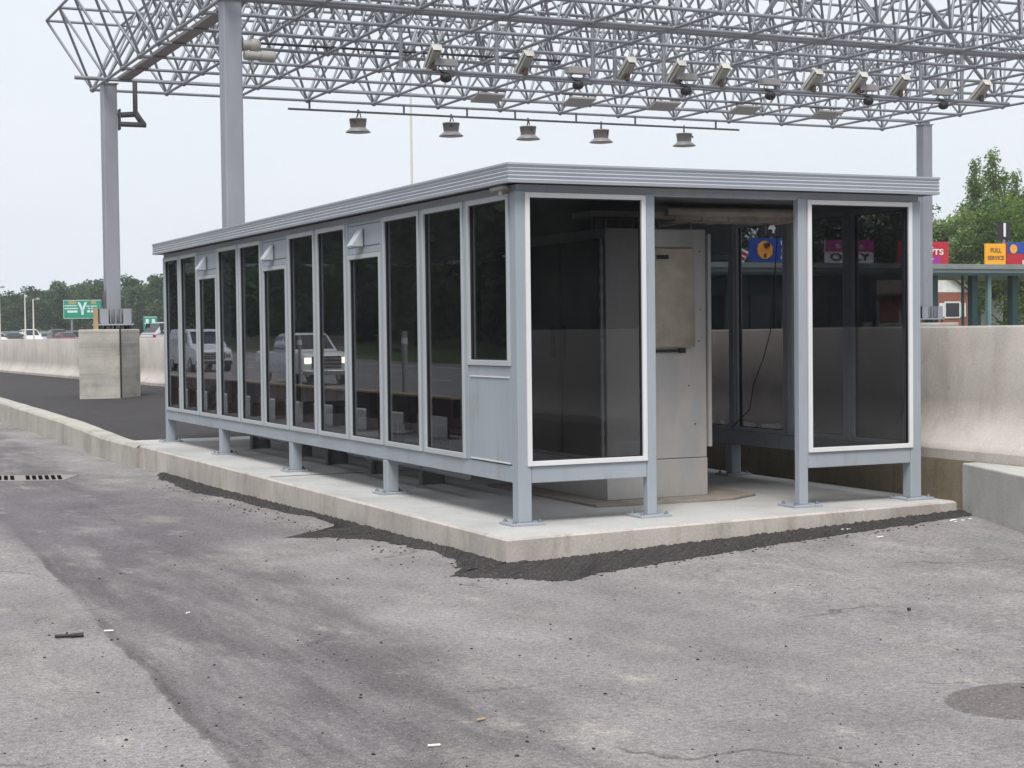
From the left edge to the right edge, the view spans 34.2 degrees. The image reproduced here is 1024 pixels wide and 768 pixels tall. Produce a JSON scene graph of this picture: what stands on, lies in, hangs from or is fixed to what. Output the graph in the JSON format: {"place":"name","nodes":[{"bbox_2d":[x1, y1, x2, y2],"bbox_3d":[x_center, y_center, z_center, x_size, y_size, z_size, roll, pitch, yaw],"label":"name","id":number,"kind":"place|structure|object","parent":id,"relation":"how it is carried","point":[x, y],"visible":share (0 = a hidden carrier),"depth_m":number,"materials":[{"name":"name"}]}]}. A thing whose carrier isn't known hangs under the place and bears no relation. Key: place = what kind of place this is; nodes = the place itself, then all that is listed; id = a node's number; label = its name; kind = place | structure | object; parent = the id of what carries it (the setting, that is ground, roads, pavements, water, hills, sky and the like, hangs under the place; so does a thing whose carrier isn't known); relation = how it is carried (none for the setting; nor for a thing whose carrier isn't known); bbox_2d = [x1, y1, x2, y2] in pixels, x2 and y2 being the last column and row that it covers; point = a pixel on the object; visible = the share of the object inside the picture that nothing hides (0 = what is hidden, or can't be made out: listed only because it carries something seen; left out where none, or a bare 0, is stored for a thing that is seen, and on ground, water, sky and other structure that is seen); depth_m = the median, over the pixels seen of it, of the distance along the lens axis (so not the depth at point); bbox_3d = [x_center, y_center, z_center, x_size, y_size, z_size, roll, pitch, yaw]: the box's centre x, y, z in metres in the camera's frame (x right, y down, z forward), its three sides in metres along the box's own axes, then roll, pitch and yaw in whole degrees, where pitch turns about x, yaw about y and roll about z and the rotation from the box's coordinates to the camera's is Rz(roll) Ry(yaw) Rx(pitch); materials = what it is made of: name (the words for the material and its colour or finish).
{"place":"outdoors","nodes":[
{"label":"outdoors","id":0,"kind":"place"},
{"bbox_2d":[0,422,1023,767],"bbox_3d":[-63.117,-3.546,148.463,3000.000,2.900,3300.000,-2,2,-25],"label":"road","id":1,"kind":"structure","parent":0,"point":[614,684],"depth_m":8.64,"materials":[{"name":"asphalt"}]},
{"bbox_2d":[0,474,78,480],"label":"drain grate","id":2,"kind":"object","parent":1,"relation":"on","point":[28,477],"visible":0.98,"depth_m":20.40,"materials":[{"name":"metal"}]},
{"bbox_2d":[52,332,78,338],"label":"car","id":3,"kind":"object","parent":1,"relation":"on","point":[64,335],"visible":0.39,"depth_m":188.05,"materials":[{"name":"red paint"}]},
{"bbox_2d":[0,397,147,467],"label":"kerb","id":4,"kind":"structure","parent":1,"relation":"on","point":[93,440],"depth_m":27.33,"materials":[{"name":"concrete"}]},
{"bbox_2d":[140,322,211,337],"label":"suv","id":5,"kind":"object","parent":1,"relation":"on","point":[154,330],"visible":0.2,"depth_m":97.14,"materials":[{"name":"silver metal"}]},
{"bbox_2d":[0,372,462,439],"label":"median","id":6,"kind":"object","parent":1,"relation":"on","point":[142,416],"visible":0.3,"depth_m":32.63,"materials":[{"name":"concrete"}]},
{"bbox_2d":[78,299,140,398],"bbox_3d":[-9.694,-0.941,40.196,1.412,2.567,2.988,-1,2,-13],"label":"concrete pedestal","id":7,"kind":"object","parent":6,"relation":"on","point":[109,363],"visible":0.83,"depth_m":38.83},
{"bbox_2d":[45,0,1023,403],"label":"overhead gantry","id":8,"kind":"object","parent":7,"relation":"on","point":[223,24],"visible":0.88,"depth_m":38.93,"materials":[{"name":"metal"}]},
{"bbox_2d":[346,110,370,133],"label":"floodlight","id":9,"kind":"object","parent":8,"relation":"hanging from","point":[357,125],"visible":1,"depth_m":44.06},
{"bbox_2d":[423,44,442,69],"bbox_3d":[-1.634,-6.780,34.648,0.252,0.498,0.623,-1,2,-23],"label":"traffic camera","id":10,"kind":"object","parent":8,"relation":"attached to","point":[434,52],"visible":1,"depth_m":34.49,"materials":[{"name":"white metal"}]},
{"bbox_2d":[434,58,457,82],"bbox_3d":[-1.396,-6.527,34.720,0.512,0.480,0.250,-2,2,-25],"label":"dome camera","id":11,"kind":"object","parent":8,"relation":"attached to","point":[445,77],"visible":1,"depth_m":34.64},
{"bbox_2d":[439,114,462,137],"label":"floodlight","id":12,"kind":"object","parent":8,"relation":"hanging from","point":[450,129],"visible":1,"depth_m":45.19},
{"bbox_2d":[470,89,505,103],"bbox_3d":[-0.555,-6.655,38.471,0.884,0.278,0.502,-2,2,-25],"label":"panel antenna","id":13,"kind":"object","parent":8,"relation":"attached to","point":[486,97],"visible":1,"depth_m":38.41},
{"bbox_2d":[513,50,534,74],"bbox_3d":[0.266,-6.835,35.529,0.252,0.498,0.623,-2,2,-26],"label":"traffic camera","id":14,"kind":"object","parent":8,"relation":"attached to","point":[524,62],"visible":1,"depth_m":35.41,"materials":[{"name":"white metal"}]},
{"bbox_2d":[516,118,539,140],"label":"floodlight","id":15,"kind":"object","parent":8,"relation":"hanging from","point":[527,132],"visible":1,"depth_m":46.16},
{"bbox_2d":[565,66,589,89],"bbox_3d":[1.413,-6.608,36.022,0.512,0.480,0.250,-2,2,-25],"label":"dome camera","id":16,"kind":"object","parent":8,"relation":"attached to","point":[576,84],"visible":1,"depth_m":35.94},
{"bbox_2d":[562,93,595,107],"bbox_3d":[1.586,-6.730,39.463,0.884,0.278,0.502,-2,2,-25],"label":"panel antenna","id":17,"kind":"object","parent":8,"relation":"attached to","point":[574,101],"visible":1,"depth_m":39.40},
{"bbox_2d":[589,121,612,143],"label":"floodlight","id":18,"kind":"object","parent":8,"relation":"hanging from","point":[601,135],"visible":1,"depth_m":47.13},
{"bbox_2d":[617,56,636,80],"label":"traffic camera","id":19,"kind":"object","parent":8,"relation":"attached to","point":[626,69],"visible":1,"depth_m":36.45,"materials":[{"name":"white metal"}]},
{"bbox_2d":[647,97,680,110],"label":"panel antenna","id":20,"kind":"object","parent":8,"relation":"attached to","point":[657,105],"visible":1,"depth_m":40.38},
{"bbox_2d":[666,60,686,83],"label":"traffic camera","id":21,"kind":"object","parent":8,"relation":"attached to","point":[679,66],"visible":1,"depth_m":36.95,"materials":[{"name":"white metal"}]},
{"bbox_2d":[673,125,695,146],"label":"floodlight","id":22,"kind":"object","parent":8,"relation":"hanging from","point":[683,139],"visible":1,"depth_m":48.27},
{"bbox_2d":[674,73,696,95],"bbox_3d":[3.871,-6.678,37.161,0.512,0.480,0.250,-2,2,-25],"label":"dome camera","id":23,"kind":"object","parent":8,"relation":"attached to","point":[686,91],"visible":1,"depth_m":37.08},
{"bbox_2d":[709,63,730,85],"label":"traffic camera","id":24,"kind":"object","parent":8,"relation":"attached to","point":[719,77],"visible":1,"depth_m":37.47,"materials":[{"name":"white metal"}]},
{"bbox_2d":[728,101,761,114],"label":"panel antenna","id":25,"kind":"object","parent":8,"relation":"attached to","point":[745,109],"visible":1,"depth_m":41.35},
{"bbox_2d":[758,78,780,99],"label":"dome camera","id":26,"kind":"object","parent":8,"relation":"attached to","point":[769,95],"visible":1,"depth_m":38.01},
{"bbox_2d":[800,69,823,90],"bbox_3d":[6.972,-7.027,38.638,0.252,0.498,0.623,-2,2,-27],"label":"traffic camera","id":27,"kind":"object","parent":8,"relation":"attached to","point":[813,79],"visible":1,"depth_m":38.53,"materials":[{"name":"white metal"}]},
{"bbox_2d":[809,107,842,119],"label":"panel antenna","id":28,"kind":"object","parent":8,"relation":"attached to","point":[826,114],"visible":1,"depth_m":42.37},
{"bbox_2d":[845,71,868,93],"bbox_3d":[8.127,-7.060,39.174,0.252,0.498,0.623,-2,2,-27],"label":"traffic camera","id":29,"kind":"object","parent":8,"relation":"attached to","point":[860,78],"visible":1,"depth_m":39.05,"materials":[{"name":"white metal"}]},
{"bbox_2d":[859,84,878,105],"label":"dome camera","id":30,"kind":"object","parent":8,"relation":"attached to","point":[867,101],"visible":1,"depth_m":39.17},
{"bbox_2d":[887,74,910,95],"bbox_3d":[9.234,-7.092,39.687,0.252,0.498,0.623,-2,2,-25],"label":"traffic camera","id":31,"kind":"object","parent":8,"relation":"attached to","point":[901,83],"visible":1,"depth_m":39.59,"materials":[{"name":"white metal"}]},
{"bbox_2d":[932,88,953,109],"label":"dome camera","id":32,"kind":"object","parent":8,"relation":"attached to","point":[938,92],"visible":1,"depth_m":40.10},
{"bbox_2d":[968,80,991,100],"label":"traffic camera","id":33,"kind":"object","parent":8,"relation":"attached to","point":[983,87],"visible":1,"depth_m":40.62,"materials":[{"name":"white metal"}]},
{"bbox_2d":[158,472,505,573],"bbox_3d":[-2.507,1.194,15.937,0.888,0.115,10.396,-2,2,-25],"label":"asphalt filler","id":34,"kind":"object","parent":1,"relation":"on","point":[347,529],"visible":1,"depth_m":13.74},
{"bbox_2d":[0,325,1023,508],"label":"concrete barrier","id":35,"kind":"object","parent":1,"relation":"on","point":[972,394],"visible":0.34,"depth_m":15.81,"materials":[{"name":"concrete"}]},
{"bbox_2d":[3,530,1023,766],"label":"loose grit","id":36,"kind":"object","parent":1,"relation":"on","point":[516,755],"visible":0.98,"depth_m":7.84,"materials":[{"name":"gravel"}]},
{"bbox_2d":[153,485,938,580],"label":"asphalt crumbs","id":37,"kind":"object","parent":1,"relation":"on","point":[528,579],"visible":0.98,"depth_m":12.64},
{"bbox_2d":[140,446,956,563],"bbox_3d":[-0.761,1.160,18.277,4.410,0.547,12.620,-2,2,-25],"label":"platform edge","id":38,"kind":"object","parent":1,"relation":"on","point":[497,548],"visible":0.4,"depth_m":13.09,"materials":[{"name":"concrete"}]},
{"bbox_2d":[451,509,971,580],"bbox_3d":[1.708,1.165,12.508,5.022,0.112,0.884,-2,2,-39],"label":"asphalt filler","id":39,"kind":"object","parent":1,"relation":"on","point":[573,567],"visible":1,"depth_m":11.97,"materials":[{"name":"asphalt"}]},
{"bbox_2d":[711,276,782,329],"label":"toll booth","id":40,"kind":"object","parent":1,"relation":"on","point":[757,294],"visible":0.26,"depth_m":82.85,"materials":[{"name":"green paint"}]},
{"bbox_2d":[812,277,876,327],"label":"toll booth","id":41,"kind":"object","parent":1,"relation":"on","point":[827,302],"visible":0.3,"depth_m":84.73,"materials":[{"name":"green paint"}]},
{"bbox_2d":[711,262,1023,329],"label":"toll canopy","id":42,"kind":"object","parent":1,"relation":"on","point":[1011,274],"visible":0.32,"depth_m":85.67,"materials":[{"name":"metal"}]},
{"bbox_2d":[748,238,781,262],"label":"lane sign","id":43,"kind":"object","parent":42,"relation":"attached to","point":[761,249],"visible":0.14,"depth_m":80.36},
{"bbox_2d":[760,225,781,237],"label":"lane number","id":44,"kind":"object","parent":43,"relation":"attached to","point":[774,230],"visible":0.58,"depth_m":80.57,"materials":[{"name":"metal"}]},
{"bbox_2d":[824,240,873,262],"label":"lane sign","id":45,"kind":"object","parent":42,"relation":"attached to","point":[832,251],"visible":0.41,"depth_m":82.26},
{"bbox_2d":[896,241,948,263],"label":"lane sign","id":46,"kind":"object","parent":42,"relation":"attached to","point":[940,252],"visible":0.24,"depth_m":84.81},
{"bbox_2d":[984,244,1005,263],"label":"lane sign","id":47,"kind":"object","parent":42,"relation":"attached to","point":[994,253],"visible":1,"depth_m":86.36,"materials":[{"name":"gold metal"}]},
{"bbox_2d":[997,222,1009,243],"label":"lane number","id":48,"kind":"object","parent":47,"relation":"attached to","point":[1003,231],"visible":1,"depth_m":86.58,"materials":[{"name":"metal"}]},
{"bbox_2d":[1006,242,1023,264],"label":"lane sign","id":49,"kind":"object","parent":42,"relation":"attached to","point":[1014,252],"visible":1,"depth_m":86.90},
{"bbox_2d":[879,322,958,326],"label":"concrete pedestal","id":50,"kind":"object","parent":1,"relation":"on","point":[921,324],"visible":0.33,"depth_m":49.98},
{"bbox_2d":[962,462,1023,531],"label":"concrete block","id":51,"kind":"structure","parent":1,"relation":"on","point":[994,493],"depth_m":13.18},
{"bbox_2d":[0,0,1023,315],"label":"sky","id":52,"kind":"structure","parent":0,"point":[169,169],"materials":[{"name":"white"}]},
{"bbox_2d":[135,430,950,538],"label":"platform","id":53,"kind":"structure","parent":0,"point":[476,503],"depth_m":14.55,"materials":[{"name":"concrete"}]},
{"bbox_2d":[239,432,470,484],"bbox_3d":[-1.819,0.742,18.006,0.457,0.330,7.600,-2,2,-25],"label":"pipe rack","id":54,"kind":"object","parent":53,"relation":"on","point":[428,475],"visible":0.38,"depth_m":17.21,"materials":[{"name":"metal"}]},
{"bbox_2d":[356,294,435,446],"bbox_3d":[-1.512,-0.145,20.772,0.812,1.920,1.200,-2,2,-25],"label":"equipment rack","id":55,"kind":"object","parent":53,"relation":"on","point":[367,348],"visible":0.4,"depth_m":20.35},
{"bbox_2d":[356,299,376,413],"bbox_3d":[-1.877,-0.345,20.598,0.014,1.380,1.120,-2,2,-25],"label":"rack door","id":56,"kind":"structure","parent":55,"relation":"in","point":[365,309],"depth_m":20.37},
{"bbox_2d":[391,265,480,448],"bbox_3d":[-0.924,-0.261,19.498,0.812,2.220,1.000,-2,2,-25],"label":"equipment rack","id":57,"kind":"object","parent":53,"relation":"on","point":[404,343],"visible":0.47,"depth_m":19.17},
{"bbox_2d":[391,270,416,417],"bbox_3d":[-1.289,-0.462,19.324,0.014,1.680,0.920,-2,2,-25],"label":"rack door","id":58,"kind":"structure","parent":57,"relation":"in","point":[403,317],"depth_m":19.22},
{"bbox_2d":[431,278,481,447],"bbox_3d":[-0.302,-0.126,18.164,0.812,2.020,1.150,-2,2,-25],"label":"equipment rack","id":59,"kind":"object","parent":53,"relation":"on","point":[446,353],"visible":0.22,"depth_m":18.04,"materials":[{"name":"metal"}]},
{"bbox_2d":[431,284,461,422],"bbox_3d":[-0.667,-0.326,17.990,0.014,1.480,1.070,-2,2,-25],"label":"rack door","id":60,"kind":"structure","parent":59,"relation":"in","point":[445,300],"depth_m":18.06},
{"bbox_2d":[481,260,506,365],"bbox_3d":[0.276,-0.168,16.915,0.812,2.170,1.100,-2,2,-25],"label":"equipment rack","id":61,"kind":"object","parent":53,"relation":"on","point":[493,311],"visible":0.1,"depth_m":16.91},
{"bbox_2d":[481,266,506,365],"bbox_3d":[-0.089,-0.368,16.740,0.014,1.630,1.020,-2,2,-25],"label":"rack door","id":62,"kind":"structure","parent":61,"relation":"in","point":[493,279],"depth_m":16.90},
{"bbox_2d":[152,162,939,526],"bbox_3d":[-0.658,-0.469,18.392,3.992,2.700,11.612,-2,2,-25],"label":"glazed shelter","id":63,"kind":"object","parent":53,"relation":"on","point":[474,218],"visible":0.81,"depth_m":14.37,"materials":[{"name":"metal"}]},
{"bbox_2d":[164,256,180,411],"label":"window","id":64,"kind":"structure","parent":63,"relation":"in","point":[166,261],"depth_m":22.61,"materials":[{"name":"metal"}]},
{"bbox_2d":[179,253,198,414],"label":"window","id":65,"kind":"structure","parent":63,"relation":"in","point":[181,258],"depth_m":21.82,"materials":[{"name":"metal"}]},
{"bbox_2d":[172,259,236,408],"bbox_3d":[-4.244,-0.689,22.976,0.878,2.052,0.062,-2,2,-25],"label":"window","id":66,"kind":"structure","parent":63,"relation":"in","point":[232,262],"depth_m":23.10,"materials":[{"name":"metal"}]},
{"bbox_2d":[197,274,218,417],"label":"window","id":67,"kind":"structure","parent":63,"relation":"in","point":[200,278],"depth_m":20.97,"materials":[{"name":"metal"}]},
{"bbox_2d":[217,245,239,421],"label":"window","id":68,"kind":"structure","parent":63,"relation":"in","point":[220,251],"depth_m":20.10,"materials":[{"name":"metal"}]},
{"bbox_2d":[238,241,262,425],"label":"window","id":69,"kind":"structure","parent":63,"relation":"in","point":[241,270],"depth_m":19.24,"materials":[{"name":"metal"}]},
{"bbox_2d":[235,260,297,406],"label":"window","id":70,"kind":"structure","parent":63,"relation":"in","point":[246,261],"depth_m":23.28,"materials":[{"name":"metal"}]},
{"bbox_2d":[262,264,288,429],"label":"window","id":71,"kind":"structure","parent":63,"relation":"in","point":[265,287],"depth_m":18.39,"materials":[{"name":"metal"}]},
{"bbox_2d":[287,230,316,433],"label":"window","id":72,"kind":"structure","parent":63,"relation":"in","point":[290,238],"depth_m":17.52,"materials":[{"name":"metal"}]},
{"bbox_2d":[296,260,344,405],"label":"window","id":73,"kind":"structure","parent":63,"relation":"in","point":[298,262],"depth_m":23.53,"materials":[{"name":"metal"}]},
{"bbox_2d":[315,224,347,438],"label":"window","id":74,"kind":"structure","parent":63,"relation":"in","point":[318,233],"depth_m":16.65,"materials":[{"name":"metal"}]},
{"bbox_2d":[347,251,382,444],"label":"window","id":75,"kind":"structure","parent":63,"relation":"in","point":[351,259],"depth_m":15.80,"materials":[{"name":"metal"}]},
{"bbox_2d":[355,261,411,295],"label":"window","id":76,"kind":"structure","parent":63,"relation":"in","point":[408,263],"depth_m":23.90,"materials":[{"name":"metal"}]},
{"bbox_2d":[382,210,421,450],"bbox_3d":[-0.946,-0.461,14.598,0.062,2.052,0.874,-2,2,-25],"label":"window","id":77,"kind":"structure","parent":63,"relation":"in","point":[389,441],"depth_m":14.93,"materials":[{"name":"metal"}]},
{"bbox_2d":[421,202,465,458],"bbox_3d":[-0.546,-0.439,13.738,0.062,2.052,0.874,-2,2,-25],"label":"window","id":78,"kind":"structure","parent":63,"relation":"in","point":[425,218],"depth_m":14.07,"materials":[{"name":"metal"}]},
{"bbox_2d":[465,193,510,365],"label":"window","id":79,"kind":"structure","parent":63,"relation":"in","point":[469,205],"depth_m":13.20,"materials":[{"name":"metal"}]},
{"bbox_2d":[524,192,647,466],"bbox_3d":[0.564,-0.419,12.706,1.029,2.053,0.064,-2,2,-25],"label":"window","id":80,"kind":"structure","parent":63,"relation":"in","point":[641,199],"depth_m":12.76,"materials":[{"name":"white metal"}]},
{"bbox_2d":[634,206,792,233],"bbox_3d":[1.908,-1.478,15.002,1.602,0.238,0.520,-2,2,-25],"label":"cable tray","id":81,"kind":"object","parent":63,"relation":"hanging from","point":[690,215],"visible":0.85,"depth_m":14.84,"materials":[{"name":"metal"}]},
{"bbox_2d":[711,255,729,429],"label":"window","id":82,"kind":"structure","parent":63,"relation":"in","point":[715,258],"depth_m":16.71,"materials":[{"name":"metal"}]},
{"bbox_2d":[734,224,783,434],"bbox_3d":[2.426,-0.551,16.162,0.062,2.052,0.874,-2,2,-25],"label":"window","id":83,"kind":"structure","parent":63,"relation":"in","point":[737,228],"depth_m":16.51,"materials":[{"name":"metal"}]},
{"bbox_2d":[789,211,844,440],"bbox_3d":[2.826,-0.528,15.302,0.062,2.052,0.874,-2,2,-25],"label":"window","id":84,"kind":"structure","parent":63,"relation":"in","point":[833,215],"depth_m":15.64,"materials":[{"name":"metal"}]},
{"bbox_2d":[806,200,912,452],"bbox_3d":[2.873,-0.480,13.776,1.050,2.053,0.064,-2,2,-25],"label":"window","id":85,"kind":"structure","parent":63,"relation":"in","point":[908,234],"depth_m":13.85,"materials":[{"name":"white metal"}]},
{"bbox_2d":[850,207,902,442],"bbox_3d":[3.209,-0.506,14.477,0.062,2.052,0.796,-2,2,-25],"label":"window","id":86,"kind":"structure","parent":63,"relation":"in","point":[854,233],"depth_m":14.79,"materials":[{"name":"metal"}]},
{"bbox_2d":[488,483,755,507],"bbox_3d":[0.988,0.960,14.982,1.640,0.022,2.260,-2,2,-25],"label":"plywood mat","id":87,"kind":"object","parent":53,"relation":"on","point":[717,494],"visible":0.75,"depth_m":14.22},
{"bbox_2d":[530,210,711,500],"bbox_3d":[0.897,-0.278,14.876,1.065,2.460,1.676,-2,2,-25],"label":"steel cabinet","id":88,"kind":"object","parent":87,"relation":"on","point":[585,338],"visible":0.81,"depth_m":14.26,"materials":[{"name":"silver metal"}]},
{"bbox_3d":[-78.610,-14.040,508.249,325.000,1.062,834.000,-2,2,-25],"label":"grass field","id":89,"kind":"structure","parent":0,"visible":0},
{"bbox_2d":[63,300,101,332],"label":"highway sign","id":90,"kind":"object","parent":89,"relation":"on","point":[76,309],"visible":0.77,"depth_m":229.66,"materials":[{"name":"metal"}]},
{"bbox_2d":[0,256,505,336],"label":"distant woodland","id":91,"kind":"object","parent":89,"relation":"on","point":[140,300],"visible":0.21,"depth_m":298.17,"materials":[{"name":"green plant"}]},
{"bbox_2d":[409,60,412,183],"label":"light mast","id":92,"kind":"object","parent":89,"relation":"on","point":[411,165],"depth_m":94.51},
{"bbox_2d":[716,227,766,261],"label":"tree","id":93,"kind":"object","parent":89,"relation":"on","point":[745,231],"visible":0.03,"depth_m":126.94,"materials":[{"name":"green plant"}]},
{"bbox_2d":[812,215,896,262],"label":"tree","id":94,"kind":"object","parent":89,"relation":"on","point":[828,231],"visible":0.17,"depth_m":126.79,"materials":[{"name":"green plant"}]},
{"bbox_2d":[858,213,895,260],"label":"tree","id":95,"kind":"object","parent":89,"relation":"on","point":[877,218],"visible":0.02,"depth_m":132.94,"materials":[{"name":"green plant"}]},
{"bbox_2d":[865,203,942,263],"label":"tree","id":96,"kind":"object","parent":89,"relation":"on","point":[893,220],"visible":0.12,"depth_m":127.18,"materials":[{"name":"green plant"}]},
{"bbox_2d":[876,280,967,325],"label":"brick house","id":97,"kind":"structure","parent":89,"relation":"on","point":[889,296],"depth_m":115.34,"materials":[{"name":"red"}]},
{"bbox_2d":[944,302,959,317],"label":"window","id":98,"kind":"structure","parent":97,"relation":"in","point":[952,309],"depth_m":115.24,"materials":[{"name":"white"}]},
{"bbox_2d":[932,215,971,284],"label":"tree","id":99,"kind":"object","parent":89,"relation":"on","point":[940,234],"visible":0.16,"depth_m":124.18,"materials":[{"name":"green plant"}]},
{"bbox_2d":[955,156,988,246],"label":"tree","id":100,"kind":"object","parent":89,"relation":"on","point":[976,189],"visible":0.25,"depth_m":137.28,"materials":[{"name":"green plant"}]},
{"bbox_2d":[943,207,1002,314],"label":"tree","id":101,"kind":"object","parent":89,"relation":"on","point":[972,245],"visible":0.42,"depth_m":120.81,"materials":[{"name":"green plant"}]},
{"bbox_2d":[957,196,1023,324],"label":"tree","id":102,"kind":"object","parent":89,"relation":"on","point":[987,199],"visible":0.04,"depth_m":126.47,"materials":[{"name":"green plant"}]},
{"bbox_2d":[960,202,1023,324],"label":"tree","id":103,"kind":"object","parent":89,"relation":"on","point":[1015,221],"visible":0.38,"depth_m":118.88,"materials":[{"name":"green plant"}]},
{"bbox_2d":[967,146,1023,232],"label":"tree","id":104,"kind":"object","parent":89,"relation":"on","point":[993,185],"visible":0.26,"depth_m":133.40,"materials":[{"name":"green plant"}]},
{"bbox_2d":[978,281,1023,325],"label":"sided house","id":105,"kind":"structure","parent":89,"relation":"on","point":[981,320],"depth_m":124.19,"materials":[{"name":"white"}]},
{"bbox_2d":[978,197,1023,310],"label":"tree","id":106,"kind":"object","parent":89,"relation":"on","point":[1018,205],"visible":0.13,"depth_m":121.41,"materials":[{"name":"green plant"}]},
{"bbox_2d":[1006,168,1023,222],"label":"tree","id":107,"kind":"object","parent":89,"relation":"on","point":[1016,186],"visible":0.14,"depth_m":139.60,"materials":[{"name":"green plant"}]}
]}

